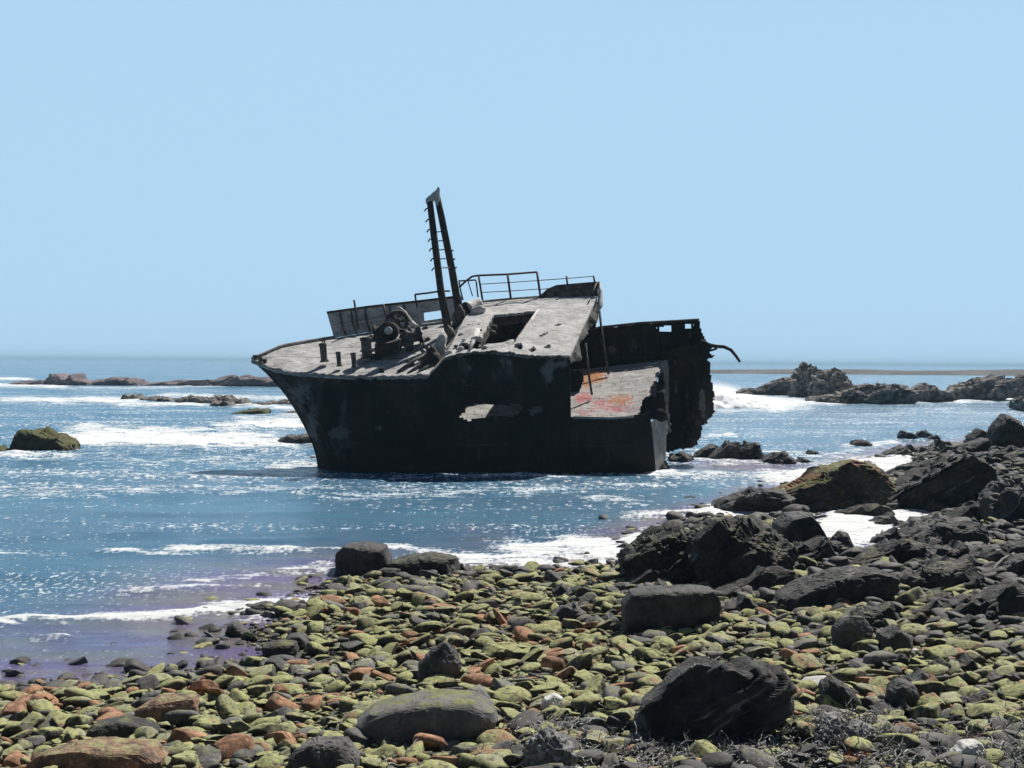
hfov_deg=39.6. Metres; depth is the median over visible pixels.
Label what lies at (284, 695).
cobble
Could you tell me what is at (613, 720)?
cobble
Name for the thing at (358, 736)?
cobble
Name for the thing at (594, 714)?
cobble
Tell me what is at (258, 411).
sea rock
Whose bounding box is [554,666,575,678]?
cobble
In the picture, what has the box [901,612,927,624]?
rock
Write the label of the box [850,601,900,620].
rock
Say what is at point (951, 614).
cobble
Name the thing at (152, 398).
reef rock
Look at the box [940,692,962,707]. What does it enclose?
cobble
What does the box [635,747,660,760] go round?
cobble
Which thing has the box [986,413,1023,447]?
boulder
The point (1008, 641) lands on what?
cobble
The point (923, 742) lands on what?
cobble
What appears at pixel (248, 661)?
cobble
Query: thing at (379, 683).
cobble
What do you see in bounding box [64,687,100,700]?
cobble
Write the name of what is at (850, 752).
succulent
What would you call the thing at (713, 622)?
rock
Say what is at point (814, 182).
sky
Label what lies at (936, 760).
cobble
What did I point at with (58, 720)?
cobble
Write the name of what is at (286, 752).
cobble
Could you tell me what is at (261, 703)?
cobble
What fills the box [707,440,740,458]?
sea rock
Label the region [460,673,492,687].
cobble
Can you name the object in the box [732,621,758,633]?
cobble
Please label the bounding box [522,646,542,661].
cobble
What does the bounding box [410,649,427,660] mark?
cobble
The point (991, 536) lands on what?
rock
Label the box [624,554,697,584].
rock ledge
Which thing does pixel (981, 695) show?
rock
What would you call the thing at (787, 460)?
sea rock
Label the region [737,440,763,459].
sea rock
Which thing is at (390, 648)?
cobble
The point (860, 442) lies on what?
sea rock
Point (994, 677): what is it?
rock
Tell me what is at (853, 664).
rock
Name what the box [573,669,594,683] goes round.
cobble
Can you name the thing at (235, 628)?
boulder
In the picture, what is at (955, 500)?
rock slab
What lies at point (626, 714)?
cobble
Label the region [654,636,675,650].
cobble
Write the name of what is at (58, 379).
reef
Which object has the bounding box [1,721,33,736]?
cobble
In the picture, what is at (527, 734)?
cobble
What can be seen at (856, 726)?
weed clump
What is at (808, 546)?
rock ledge
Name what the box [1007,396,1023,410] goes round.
reef rock
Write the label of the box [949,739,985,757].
boulder
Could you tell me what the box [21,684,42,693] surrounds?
cobble
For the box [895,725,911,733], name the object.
cobble
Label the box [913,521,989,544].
rock ledge
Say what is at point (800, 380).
reef rock
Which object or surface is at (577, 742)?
cobble
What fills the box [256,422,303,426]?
surf
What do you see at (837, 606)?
rock
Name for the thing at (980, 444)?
rock ledge
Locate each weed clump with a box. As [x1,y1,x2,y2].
[811,711,846,742]
[846,720,876,742]
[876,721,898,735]
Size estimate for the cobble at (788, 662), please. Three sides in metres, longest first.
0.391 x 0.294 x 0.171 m
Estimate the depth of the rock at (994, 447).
58.96 m
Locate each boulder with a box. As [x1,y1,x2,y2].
[9,656,30,663]
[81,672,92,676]
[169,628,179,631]
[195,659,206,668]
[225,620,250,636]
[250,601,274,610]
[261,639,298,657]
[264,656,287,672]
[285,736,360,767]
[417,642,461,681]
[540,692,562,709]
[624,671,647,691]
[830,531,853,547]
[831,616,872,650]
[875,624,912,650]
[885,677,920,705]
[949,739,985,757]
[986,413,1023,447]
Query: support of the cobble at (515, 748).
on the beach
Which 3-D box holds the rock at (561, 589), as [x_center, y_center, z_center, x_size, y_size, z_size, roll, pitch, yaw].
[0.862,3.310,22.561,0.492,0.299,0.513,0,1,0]
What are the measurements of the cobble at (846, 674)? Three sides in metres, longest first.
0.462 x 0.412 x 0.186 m
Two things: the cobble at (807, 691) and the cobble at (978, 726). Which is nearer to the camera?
the cobble at (978, 726)
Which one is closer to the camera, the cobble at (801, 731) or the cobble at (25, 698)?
the cobble at (801, 731)
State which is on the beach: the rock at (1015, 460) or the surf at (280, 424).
the rock at (1015, 460)
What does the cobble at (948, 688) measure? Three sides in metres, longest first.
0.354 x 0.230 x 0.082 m
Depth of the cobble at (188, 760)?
12.43 m
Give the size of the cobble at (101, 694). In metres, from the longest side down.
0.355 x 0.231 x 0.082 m
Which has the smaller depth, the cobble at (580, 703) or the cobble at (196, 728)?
the cobble at (196, 728)
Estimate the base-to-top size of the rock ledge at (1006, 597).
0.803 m
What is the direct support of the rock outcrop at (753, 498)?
on the beach
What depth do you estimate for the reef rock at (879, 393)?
143.21 m
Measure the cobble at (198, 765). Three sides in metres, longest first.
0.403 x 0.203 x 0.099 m
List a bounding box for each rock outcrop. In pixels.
[616,520,690,575]
[634,652,797,744]
[685,515,798,587]
[711,486,795,512]
[773,459,896,511]
[888,451,1001,508]
[977,474,1023,520]
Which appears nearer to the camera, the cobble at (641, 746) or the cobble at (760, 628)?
the cobble at (641, 746)
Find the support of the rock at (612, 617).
on the beach
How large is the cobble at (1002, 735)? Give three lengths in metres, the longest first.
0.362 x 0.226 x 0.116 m
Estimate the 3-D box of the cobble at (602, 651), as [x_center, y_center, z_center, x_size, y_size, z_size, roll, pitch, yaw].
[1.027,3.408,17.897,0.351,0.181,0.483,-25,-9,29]
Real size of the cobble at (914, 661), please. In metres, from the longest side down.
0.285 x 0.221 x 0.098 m
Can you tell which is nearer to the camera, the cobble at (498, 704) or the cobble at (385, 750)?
the cobble at (385, 750)
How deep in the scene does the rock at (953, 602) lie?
19.78 m
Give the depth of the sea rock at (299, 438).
67.72 m
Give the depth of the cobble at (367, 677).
17.00 m
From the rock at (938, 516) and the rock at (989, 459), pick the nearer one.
the rock at (938, 516)
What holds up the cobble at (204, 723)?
on the beach
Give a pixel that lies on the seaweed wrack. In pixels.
(896, 757)
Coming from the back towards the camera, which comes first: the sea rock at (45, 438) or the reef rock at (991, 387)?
the reef rock at (991, 387)
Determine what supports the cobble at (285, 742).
on the beach
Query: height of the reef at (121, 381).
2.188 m
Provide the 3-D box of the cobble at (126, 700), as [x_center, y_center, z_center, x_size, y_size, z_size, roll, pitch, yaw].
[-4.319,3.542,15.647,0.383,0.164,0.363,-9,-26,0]
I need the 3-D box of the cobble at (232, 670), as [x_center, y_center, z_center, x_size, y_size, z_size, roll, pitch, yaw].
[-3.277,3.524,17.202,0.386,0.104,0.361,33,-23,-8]
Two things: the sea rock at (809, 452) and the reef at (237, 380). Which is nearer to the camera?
the sea rock at (809, 452)
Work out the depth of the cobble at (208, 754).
12.60 m
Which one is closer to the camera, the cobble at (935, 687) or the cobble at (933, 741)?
the cobble at (933, 741)
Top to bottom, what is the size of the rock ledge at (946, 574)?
0.804 m
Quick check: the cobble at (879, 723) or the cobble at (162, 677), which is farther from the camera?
the cobble at (162, 677)
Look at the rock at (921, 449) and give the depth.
62.60 m
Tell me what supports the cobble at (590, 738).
on the beach
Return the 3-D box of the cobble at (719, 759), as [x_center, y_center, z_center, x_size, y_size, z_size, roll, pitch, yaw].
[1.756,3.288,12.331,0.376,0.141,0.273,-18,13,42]
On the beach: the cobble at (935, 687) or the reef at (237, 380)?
the cobble at (935, 687)
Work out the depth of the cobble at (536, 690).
15.77 m
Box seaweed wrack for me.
[385,682,1023,767]
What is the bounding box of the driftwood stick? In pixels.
[993,552,1014,568]
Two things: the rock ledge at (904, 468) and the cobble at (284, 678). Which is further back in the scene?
the rock ledge at (904, 468)
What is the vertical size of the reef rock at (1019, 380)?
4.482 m
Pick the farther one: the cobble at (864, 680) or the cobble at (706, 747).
the cobble at (864, 680)
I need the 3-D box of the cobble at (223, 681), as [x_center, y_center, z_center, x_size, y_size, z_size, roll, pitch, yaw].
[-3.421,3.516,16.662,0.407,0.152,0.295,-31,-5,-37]
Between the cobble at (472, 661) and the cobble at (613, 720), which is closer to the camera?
the cobble at (613, 720)
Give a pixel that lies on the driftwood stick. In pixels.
(997, 564)
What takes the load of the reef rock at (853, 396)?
in the sea
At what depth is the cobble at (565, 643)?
18.61 m
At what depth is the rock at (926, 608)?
19.48 m
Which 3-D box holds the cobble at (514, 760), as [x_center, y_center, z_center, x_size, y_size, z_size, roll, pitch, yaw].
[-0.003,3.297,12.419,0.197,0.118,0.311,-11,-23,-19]
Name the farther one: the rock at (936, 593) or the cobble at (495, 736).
the rock at (936, 593)
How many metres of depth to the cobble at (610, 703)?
14.61 m
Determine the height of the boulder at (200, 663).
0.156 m
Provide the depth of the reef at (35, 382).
214.48 m
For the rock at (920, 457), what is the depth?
57.16 m
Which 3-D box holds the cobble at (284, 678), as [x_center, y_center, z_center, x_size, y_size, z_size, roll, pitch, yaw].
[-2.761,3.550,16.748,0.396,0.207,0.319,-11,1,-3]
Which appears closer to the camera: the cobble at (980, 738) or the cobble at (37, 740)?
the cobble at (980, 738)
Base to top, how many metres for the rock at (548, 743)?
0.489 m
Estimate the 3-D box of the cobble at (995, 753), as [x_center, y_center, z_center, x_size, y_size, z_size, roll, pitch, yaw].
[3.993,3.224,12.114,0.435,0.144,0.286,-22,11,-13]
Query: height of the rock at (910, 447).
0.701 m
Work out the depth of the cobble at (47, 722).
14.28 m
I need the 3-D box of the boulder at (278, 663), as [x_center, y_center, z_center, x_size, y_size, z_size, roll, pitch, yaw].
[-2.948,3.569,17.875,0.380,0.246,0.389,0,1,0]
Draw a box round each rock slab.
[25,736,168,767]
[86,715,160,737]
[134,693,199,720]
[771,565,899,611]
[817,675,862,711]
[916,484,974,508]
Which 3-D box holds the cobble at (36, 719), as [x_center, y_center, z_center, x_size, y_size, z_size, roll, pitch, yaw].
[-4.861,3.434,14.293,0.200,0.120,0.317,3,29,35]
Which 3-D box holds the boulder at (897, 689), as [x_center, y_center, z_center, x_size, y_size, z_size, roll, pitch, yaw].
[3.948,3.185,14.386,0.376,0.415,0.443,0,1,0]
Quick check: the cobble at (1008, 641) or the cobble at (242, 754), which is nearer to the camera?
the cobble at (242, 754)
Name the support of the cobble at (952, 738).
on the beach
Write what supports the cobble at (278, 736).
on the beach
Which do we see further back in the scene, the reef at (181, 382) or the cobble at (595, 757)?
the reef at (181, 382)
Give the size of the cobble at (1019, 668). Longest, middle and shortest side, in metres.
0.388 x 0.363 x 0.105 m
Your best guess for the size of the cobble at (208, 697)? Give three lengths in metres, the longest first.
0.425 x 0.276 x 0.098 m
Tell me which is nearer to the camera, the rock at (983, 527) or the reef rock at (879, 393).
the rock at (983, 527)
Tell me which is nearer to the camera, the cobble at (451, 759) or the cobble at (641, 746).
the cobble at (451, 759)
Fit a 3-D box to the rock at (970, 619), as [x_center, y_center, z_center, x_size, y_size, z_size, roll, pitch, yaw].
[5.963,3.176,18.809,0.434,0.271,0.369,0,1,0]
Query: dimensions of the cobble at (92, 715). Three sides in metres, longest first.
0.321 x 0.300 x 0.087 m
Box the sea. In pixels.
[0,359,1023,684]
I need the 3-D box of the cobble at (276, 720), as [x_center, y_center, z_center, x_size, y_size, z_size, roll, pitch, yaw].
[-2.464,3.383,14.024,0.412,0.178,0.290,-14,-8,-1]
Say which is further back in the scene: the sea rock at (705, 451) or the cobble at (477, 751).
the sea rock at (705, 451)
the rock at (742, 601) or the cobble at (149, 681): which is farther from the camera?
the rock at (742, 601)
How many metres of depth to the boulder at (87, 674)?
17.96 m
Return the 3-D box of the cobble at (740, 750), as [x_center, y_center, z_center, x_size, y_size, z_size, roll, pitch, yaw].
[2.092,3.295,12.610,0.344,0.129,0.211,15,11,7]
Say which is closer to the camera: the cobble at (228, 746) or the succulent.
the succulent
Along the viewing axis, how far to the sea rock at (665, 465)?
52.16 m
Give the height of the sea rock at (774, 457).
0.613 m
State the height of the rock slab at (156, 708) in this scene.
0.363 m
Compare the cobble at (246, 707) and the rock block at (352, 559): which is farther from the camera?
the rock block at (352, 559)
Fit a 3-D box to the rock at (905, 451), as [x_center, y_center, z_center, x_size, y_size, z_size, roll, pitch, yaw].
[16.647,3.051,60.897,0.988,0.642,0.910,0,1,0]
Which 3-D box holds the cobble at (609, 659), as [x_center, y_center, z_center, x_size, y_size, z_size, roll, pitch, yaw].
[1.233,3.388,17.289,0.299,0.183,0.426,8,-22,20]
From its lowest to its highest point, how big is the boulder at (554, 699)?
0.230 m
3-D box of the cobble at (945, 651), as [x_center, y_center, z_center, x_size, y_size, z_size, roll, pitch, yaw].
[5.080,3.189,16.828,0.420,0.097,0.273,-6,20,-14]
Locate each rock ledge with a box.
[386,552,459,575]
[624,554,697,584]
[713,565,797,590]
[792,535,843,555]
[834,503,894,515]
[851,539,932,563]
[886,456,938,474]
[895,559,984,588]
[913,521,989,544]
[937,437,999,452]
[942,501,978,518]
[953,580,1023,615]
[1000,538,1023,554]
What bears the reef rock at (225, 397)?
in the sea
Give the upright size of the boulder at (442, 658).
0.585 m
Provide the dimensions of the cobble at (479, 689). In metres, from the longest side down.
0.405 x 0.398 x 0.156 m
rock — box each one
[0,445,8,450]
[7,426,80,450]
[121,393,145,398]
[139,396,160,400]
[156,396,175,401]
[175,394,200,402]
[193,396,217,402]
[209,400,235,405]
[212,394,237,400]
[228,398,251,403]
[231,408,270,413]
[252,401,271,404]
[267,399,290,404]
[277,433,310,442]
[520,724,576,767]
[547,600,586,620]
[552,583,570,595]
[564,582,598,596]
[584,613,618,623]
[603,609,619,614]
[654,578,666,585]
[659,461,669,469]
[668,451,693,461]
[689,620,718,628]
[693,443,717,457]
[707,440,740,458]
[714,586,741,598]
[721,593,756,611]
[736,388,773,394]
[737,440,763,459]
[756,377,791,395]
[761,451,788,463]
[777,456,796,463]
[788,362,822,396]
[796,457,811,462]
[797,537,838,561]
[803,622,824,634]
[805,396,826,401]
[805,450,818,454]
[807,367,854,395]
[812,389,892,403]
[824,615,836,625]
[829,602,847,610]
[831,660,861,672]
[841,382,919,403]
[849,439,872,446]
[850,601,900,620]
[861,536,887,550]
[861,558,876,565]
[862,615,885,628]
[868,514,898,523]
[869,526,902,542]
[869,698,912,718]
[873,512,893,517]
[881,444,904,454]
[881,653,909,665]
[889,602,902,613]
[890,448,911,454]
[894,568,914,575]
[897,430,917,438]
[897,518,919,527]
[899,520,921,537]
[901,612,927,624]
[902,668,929,681]
[903,554,940,564]
[904,444,917,451]
[904,589,952,605]
[905,563,921,570]
[908,600,942,616]
[909,511,944,521]
[910,455,925,460]
[911,382,956,401]
[912,446,925,452]
[912,521,943,536]
[912,656,951,670]
[914,430,932,437]
[914,555,953,573]
[918,512,952,526]
[921,536,943,548]
[923,453,939,458]
[924,499,949,511]
[925,446,939,450]
[927,434,940,439]
[930,439,952,449]
[930,544,953,555]
[937,594,971,608]
[944,374,1017,400]
[944,540,970,558]
[946,446,967,453]
[950,614,977,627]
[955,654,979,669]
[955,685,987,707]
[956,554,971,558]
[961,574,980,589]
[965,589,980,595]
[967,556,985,566]
[968,545,1006,561]
[970,514,980,521]
[974,450,995,457]
[975,623,999,633]
[979,525,988,530]
[980,455,999,463]
[980,554,1023,576]
[982,529,996,539]
[984,607,1003,619]
[986,669,1021,681]
[988,445,1004,451]
[988,445,1013,458]
[996,471,1004,475]
[1000,457,1023,463]
[1003,448,1023,460]
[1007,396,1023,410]
[1008,373,1023,397]
[1011,461,1023,467]
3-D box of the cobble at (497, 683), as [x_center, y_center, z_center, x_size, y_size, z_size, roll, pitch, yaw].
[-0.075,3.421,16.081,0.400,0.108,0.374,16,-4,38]
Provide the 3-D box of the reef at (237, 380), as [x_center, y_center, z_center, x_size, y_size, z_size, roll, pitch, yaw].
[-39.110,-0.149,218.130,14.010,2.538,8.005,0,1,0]
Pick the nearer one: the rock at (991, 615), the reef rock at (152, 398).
the rock at (991, 615)
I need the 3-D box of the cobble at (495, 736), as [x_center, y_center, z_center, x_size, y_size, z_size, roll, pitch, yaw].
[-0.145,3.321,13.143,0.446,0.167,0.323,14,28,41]
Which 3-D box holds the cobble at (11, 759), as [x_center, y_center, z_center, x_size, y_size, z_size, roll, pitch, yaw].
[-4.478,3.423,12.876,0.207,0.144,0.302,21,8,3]
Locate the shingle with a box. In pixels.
[0,447,1023,767]
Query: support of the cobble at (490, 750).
on the beach
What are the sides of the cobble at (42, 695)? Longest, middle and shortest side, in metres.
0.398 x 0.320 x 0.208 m
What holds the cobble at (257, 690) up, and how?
on the beach
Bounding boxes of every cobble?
[0,691,27,700]
[0,700,30,717]
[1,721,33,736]
[2,751,32,761]
[3,750,30,766]
[9,712,27,720]
[14,694,32,703]
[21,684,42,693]
[21,711,44,727]
[24,735,45,748]
[27,699,56,711]
[29,692,60,703]
[32,726,63,740]
[36,715,53,728]
[38,684,57,691]
[44,695,53,700]
[46,680,65,686]
[51,714,77,728]
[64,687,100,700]
[64,728,86,742]
[65,715,93,727]
[84,712,96,718]
[88,689,110,699]
[98,707,122,716]
[100,701,123,707]
[101,687,121,692]
[103,688,116,694]
[104,697,134,703]
[113,704,136,712]
[121,676,139,684]
[133,726,157,738]
[134,674,159,689]
[141,673,172,683]
[147,662,164,673]
[162,676,191,687]
[163,740,181,745]
[164,741,194,756]
[170,728,206,743]
[170,752,196,767]
[181,726,206,733]
[183,750,202,767]
[187,672,197,679]
[188,679,218,691]
[188,715,222,724]
[191,717,220,732]
[193,664,222,675]
[194,744,220,767]
[201,692,217,701]
[210,735,226,740]
[211,723,231,733]
[214,674,234,688]
[214,733,254,762]
[215,694,239,719]
[221,716,242,724]
[225,665,247,676]
[229,663,245,671]
[231,721,249,733]
[231,744,263,760]
[234,676,249,681]
[237,701,257,714]
[241,712,263,722]
[242,656,267,666]
[244,675,272,688]
[246,685,270,695]
[246,723,283,736]
[248,664,275,678]
[248,717,281,727]
[251,700,267,707]
[264,693,298,711]
[264,731,296,743]
[266,691,291,699]
[272,675,292,682]
[275,707,294,719]
[277,739,296,748]
[278,755,288,761]
[279,748,290,756]
[284,683,305,696]
[286,659,307,664]
[301,695,321,710]
[320,716,341,725]
[322,694,351,700]
[332,662,351,671]
[343,728,374,746]
[348,667,373,680]
[352,660,375,670]
[353,596,375,606]
[362,674,375,681]
[367,656,386,661]
[369,680,389,689]
[370,670,395,681]
[370,744,397,758]
[371,666,390,673]
[382,642,397,654]
[385,683,414,694]
[391,650,412,665]
[405,741,424,757]
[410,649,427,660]
[412,733,447,749]
[413,621,445,632]
[423,674,454,687]
[428,756,457,765]
[451,745,478,753]
[460,658,483,664]
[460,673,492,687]
[467,684,490,698]
[468,742,494,755]
[471,651,496,662]
[475,729,518,744]
[481,643,506,657]
[483,749,511,753]
[484,687,494,698]
[487,749,508,757]
[491,678,514,688]
[492,687,521,703]
[494,701,521,709]
[498,686,531,701]
[500,707,519,722]
[501,632,516,642]
[503,754,522,767]
[506,710,543,732]
[510,745,523,753]
[512,727,534,735]
[513,751,522,767]
[514,681,533,690]
[518,733,533,737]
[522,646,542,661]
[529,684,558,697]
[530,692,551,701]
[534,722,554,733]
[535,653,545,662]
[549,636,572,648]
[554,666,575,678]
[554,721,575,728]
[556,652,574,656]
[559,729,582,739]
[564,653,591,670]
[569,735,581,747]
[570,694,602,714]
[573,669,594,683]
[575,725,608,733]
[575,748,604,765]
[576,717,605,726]
[582,646,607,656]
[584,674,605,693]
[585,729,608,748]
[590,663,615,675]
[591,711,607,725]
[601,737,624,755]
[603,655,623,663]
[603,696,627,710]
[605,727,623,735]
[606,682,632,689]
[606,715,631,730]
[607,735,633,746]
[610,635,629,650]
[611,708,634,721]
[618,642,637,655]
[618,687,632,697]
[626,732,650,743]
[628,635,653,643]
[630,742,655,754]
[635,674,661,686]
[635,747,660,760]
[642,665,659,673]
[652,667,674,677]
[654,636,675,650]
[675,757,701,765]
[687,739,721,757]
[698,632,712,639]
[701,751,732,767]
[705,622,728,632]
[713,633,736,642]
[727,744,751,751]
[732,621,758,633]
[732,745,749,759]
[737,736,756,743]
[740,747,780,767]
[742,646,761,653]
[744,638,766,648]
[756,624,765,632]
[758,611,776,621]
[762,748,785,759]
[765,621,790,638]
[785,657,792,665]
[790,653,822,671]
[791,721,817,740]
[792,751,809,760]
[797,743,817,759]
[798,692,814,704]
[801,688,815,696]
[802,676,825,683]
[827,751,844,766]
[831,668,868,680]
[844,736,873,753]
[847,713,875,722]
[849,639,878,650]
[852,677,872,683]
[855,683,884,696]
[861,697,880,709]
[863,651,897,667]
[872,716,908,724]
[872,720,889,728]
[874,733,920,753]
[885,675,901,680]
[891,722,921,730]
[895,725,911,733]
[900,623,927,637]
[908,658,927,664]
[908,665,928,669]
[908,738,935,753]
[912,681,945,695]
[913,693,945,710]
[913,749,935,764]
[921,732,945,747]
[923,644,957,659]
[924,638,946,646]
[925,702,940,718]
[932,751,960,764]
[934,621,958,631]
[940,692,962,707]
[940,731,962,752]
[942,684,959,691]
[944,611,964,619]
[944,676,968,686]
[945,639,983,650]
[955,650,985,663]
[966,703,1006,718]
[966,719,992,734]
[974,737,990,740]
[979,730,1021,737]
[982,640,1008,649]
[982,748,1004,764]
[983,739,1017,759]
[988,716,1018,731]
[990,696,1007,711]
[990,710,1007,717]
[990,731,1019,746]
[1001,700,1021,709]
[1001,729,1020,738]
[1003,714,1022,722]
[1004,637,1019,643]
[1012,665,1023,671]
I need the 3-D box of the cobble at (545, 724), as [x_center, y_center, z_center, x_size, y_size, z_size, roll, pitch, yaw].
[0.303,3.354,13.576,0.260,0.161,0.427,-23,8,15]
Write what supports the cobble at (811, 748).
on the beach
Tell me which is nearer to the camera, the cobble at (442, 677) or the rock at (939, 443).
the cobble at (442, 677)
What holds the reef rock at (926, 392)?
in the sea
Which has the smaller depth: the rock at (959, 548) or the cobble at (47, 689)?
the cobble at (47, 689)
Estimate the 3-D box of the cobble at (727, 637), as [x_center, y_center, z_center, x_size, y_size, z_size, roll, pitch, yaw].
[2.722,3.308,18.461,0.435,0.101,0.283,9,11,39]
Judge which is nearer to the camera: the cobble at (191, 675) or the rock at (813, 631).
the cobble at (191, 675)
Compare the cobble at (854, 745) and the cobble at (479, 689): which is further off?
the cobble at (479, 689)
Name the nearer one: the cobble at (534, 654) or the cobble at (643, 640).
the cobble at (534, 654)
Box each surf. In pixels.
[31,399,118,401]
[79,437,238,444]
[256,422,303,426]
[713,392,777,407]
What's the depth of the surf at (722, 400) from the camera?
127.38 m
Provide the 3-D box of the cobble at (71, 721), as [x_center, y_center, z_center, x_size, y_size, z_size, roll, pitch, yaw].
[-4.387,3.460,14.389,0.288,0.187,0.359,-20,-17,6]
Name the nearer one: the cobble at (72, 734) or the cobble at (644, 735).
the cobble at (644, 735)
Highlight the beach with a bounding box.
[0,442,1023,767]
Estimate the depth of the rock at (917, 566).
24.34 m
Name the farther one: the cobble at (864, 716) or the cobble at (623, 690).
the cobble at (623, 690)
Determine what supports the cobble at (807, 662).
on the beach
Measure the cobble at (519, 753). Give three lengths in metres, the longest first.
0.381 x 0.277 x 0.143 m
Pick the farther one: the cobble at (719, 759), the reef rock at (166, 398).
the reef rock at (166, 398)
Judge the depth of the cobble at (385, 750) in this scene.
12.74 m
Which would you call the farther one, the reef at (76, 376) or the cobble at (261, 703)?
the reef at (76, 376)
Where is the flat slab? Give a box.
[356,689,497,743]
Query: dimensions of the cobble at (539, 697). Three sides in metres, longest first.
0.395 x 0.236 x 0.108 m
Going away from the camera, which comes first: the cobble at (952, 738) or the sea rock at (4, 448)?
the cobble at (952, 738)
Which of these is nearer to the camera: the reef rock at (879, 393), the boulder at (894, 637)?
the boulder at (894, 637)
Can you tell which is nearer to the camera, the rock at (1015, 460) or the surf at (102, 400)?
the rock at (1015, 460)
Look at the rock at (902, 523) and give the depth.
34.67 m
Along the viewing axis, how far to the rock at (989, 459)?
52.09 m
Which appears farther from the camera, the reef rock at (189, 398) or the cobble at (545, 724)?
the reef rock at (189, 398)
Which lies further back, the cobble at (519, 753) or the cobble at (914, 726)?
the cobble at (914, 726)
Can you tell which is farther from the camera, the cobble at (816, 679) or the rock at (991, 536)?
the rock at (991, 536)
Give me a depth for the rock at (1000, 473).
45.65 m
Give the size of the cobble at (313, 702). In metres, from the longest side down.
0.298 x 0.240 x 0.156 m
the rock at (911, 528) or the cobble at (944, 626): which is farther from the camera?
the rock at (911, 528)
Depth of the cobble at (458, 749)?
12.77 m
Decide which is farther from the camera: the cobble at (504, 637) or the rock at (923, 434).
the rock at (923, 434)
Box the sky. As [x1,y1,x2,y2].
[0,0,1023,365]
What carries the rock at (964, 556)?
on the beach
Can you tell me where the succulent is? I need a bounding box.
[843,747,871,760]
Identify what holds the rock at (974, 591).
on the beach
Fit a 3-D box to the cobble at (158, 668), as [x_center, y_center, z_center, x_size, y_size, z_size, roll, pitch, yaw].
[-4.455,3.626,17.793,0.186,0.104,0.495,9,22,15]
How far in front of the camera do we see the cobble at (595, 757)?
12.37 m
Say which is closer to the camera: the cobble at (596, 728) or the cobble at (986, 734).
the cobble at (986, 734)
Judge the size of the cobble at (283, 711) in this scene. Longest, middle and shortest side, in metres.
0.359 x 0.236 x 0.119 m
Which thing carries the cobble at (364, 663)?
on the beach
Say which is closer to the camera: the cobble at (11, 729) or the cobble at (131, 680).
the cobble at (11, 729)
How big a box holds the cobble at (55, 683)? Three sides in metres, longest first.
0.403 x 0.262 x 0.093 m
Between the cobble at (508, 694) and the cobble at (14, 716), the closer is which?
the cobble at (14, 716)
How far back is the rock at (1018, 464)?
49.31 m
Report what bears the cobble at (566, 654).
on the beach
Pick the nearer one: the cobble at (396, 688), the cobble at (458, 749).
the cobble at (458, 749)
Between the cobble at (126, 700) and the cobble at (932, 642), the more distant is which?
the cobble at (932, 642)
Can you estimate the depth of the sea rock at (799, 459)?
56.97 m
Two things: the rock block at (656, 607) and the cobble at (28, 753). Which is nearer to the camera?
the cobble at (28, 753)
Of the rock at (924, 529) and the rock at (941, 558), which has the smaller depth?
the rock at (941, 558)
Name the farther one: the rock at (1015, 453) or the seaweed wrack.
the rock at (1015, 453)
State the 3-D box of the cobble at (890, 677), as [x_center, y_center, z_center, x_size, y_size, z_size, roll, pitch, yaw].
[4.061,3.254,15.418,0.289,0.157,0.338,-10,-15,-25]
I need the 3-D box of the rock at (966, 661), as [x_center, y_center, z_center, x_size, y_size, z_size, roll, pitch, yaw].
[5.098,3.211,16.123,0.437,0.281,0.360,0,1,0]
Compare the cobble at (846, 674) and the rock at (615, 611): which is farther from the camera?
the rock at (615, 611)
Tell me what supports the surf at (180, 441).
on the sea
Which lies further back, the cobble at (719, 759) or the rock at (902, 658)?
the rock at (902, 658)
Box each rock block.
[335,541,391,576]
[621,584,720,633]
[772,510,826,542]
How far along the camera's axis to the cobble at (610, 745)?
12.82 m
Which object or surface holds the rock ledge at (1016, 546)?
on the beach
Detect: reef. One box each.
[9,380,45,384]
[45,373,93,384]
[68,373,86,379]
[87,377,149,385]
[143,379,212,385]
[212,375,277,386]
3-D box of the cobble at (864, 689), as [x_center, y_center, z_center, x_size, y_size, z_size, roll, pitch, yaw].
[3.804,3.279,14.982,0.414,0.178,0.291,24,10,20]
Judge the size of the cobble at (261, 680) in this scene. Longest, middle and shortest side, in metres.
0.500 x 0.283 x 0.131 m
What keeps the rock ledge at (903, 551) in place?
on the beach
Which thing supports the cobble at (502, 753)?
on the cobble at (490, 750)
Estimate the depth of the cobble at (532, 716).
13.87 m
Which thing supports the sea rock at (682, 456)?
in the sea
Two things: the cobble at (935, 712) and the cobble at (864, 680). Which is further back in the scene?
the cobble at (864, 680)
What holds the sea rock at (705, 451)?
in the sea
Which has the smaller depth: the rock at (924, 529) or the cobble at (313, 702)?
the cobble at (313, 702)
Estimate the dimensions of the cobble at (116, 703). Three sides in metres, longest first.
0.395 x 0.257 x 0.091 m
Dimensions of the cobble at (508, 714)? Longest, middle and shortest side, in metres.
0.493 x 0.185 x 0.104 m
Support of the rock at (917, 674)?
on the beach
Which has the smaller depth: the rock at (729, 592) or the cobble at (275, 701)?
the cobble at (275, 701)
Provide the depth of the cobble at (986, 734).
12.77 m
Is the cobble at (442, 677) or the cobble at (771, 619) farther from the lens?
the cobble at (771, 619)
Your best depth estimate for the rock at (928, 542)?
26.64 m
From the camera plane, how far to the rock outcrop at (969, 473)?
39.00 m
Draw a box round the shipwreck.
[251,187,740,472]
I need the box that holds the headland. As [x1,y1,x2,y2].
[710,369,1023,375]
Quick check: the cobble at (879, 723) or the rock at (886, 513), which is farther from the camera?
the rock at (886, 513)
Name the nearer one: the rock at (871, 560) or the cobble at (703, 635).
the cobble at (703, 635)
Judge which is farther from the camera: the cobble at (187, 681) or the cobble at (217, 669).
the cobble at (217, 669)
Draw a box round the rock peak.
[965,428,986,442]
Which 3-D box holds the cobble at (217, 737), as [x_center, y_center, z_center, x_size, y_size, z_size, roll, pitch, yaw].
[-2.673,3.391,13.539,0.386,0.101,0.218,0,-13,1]

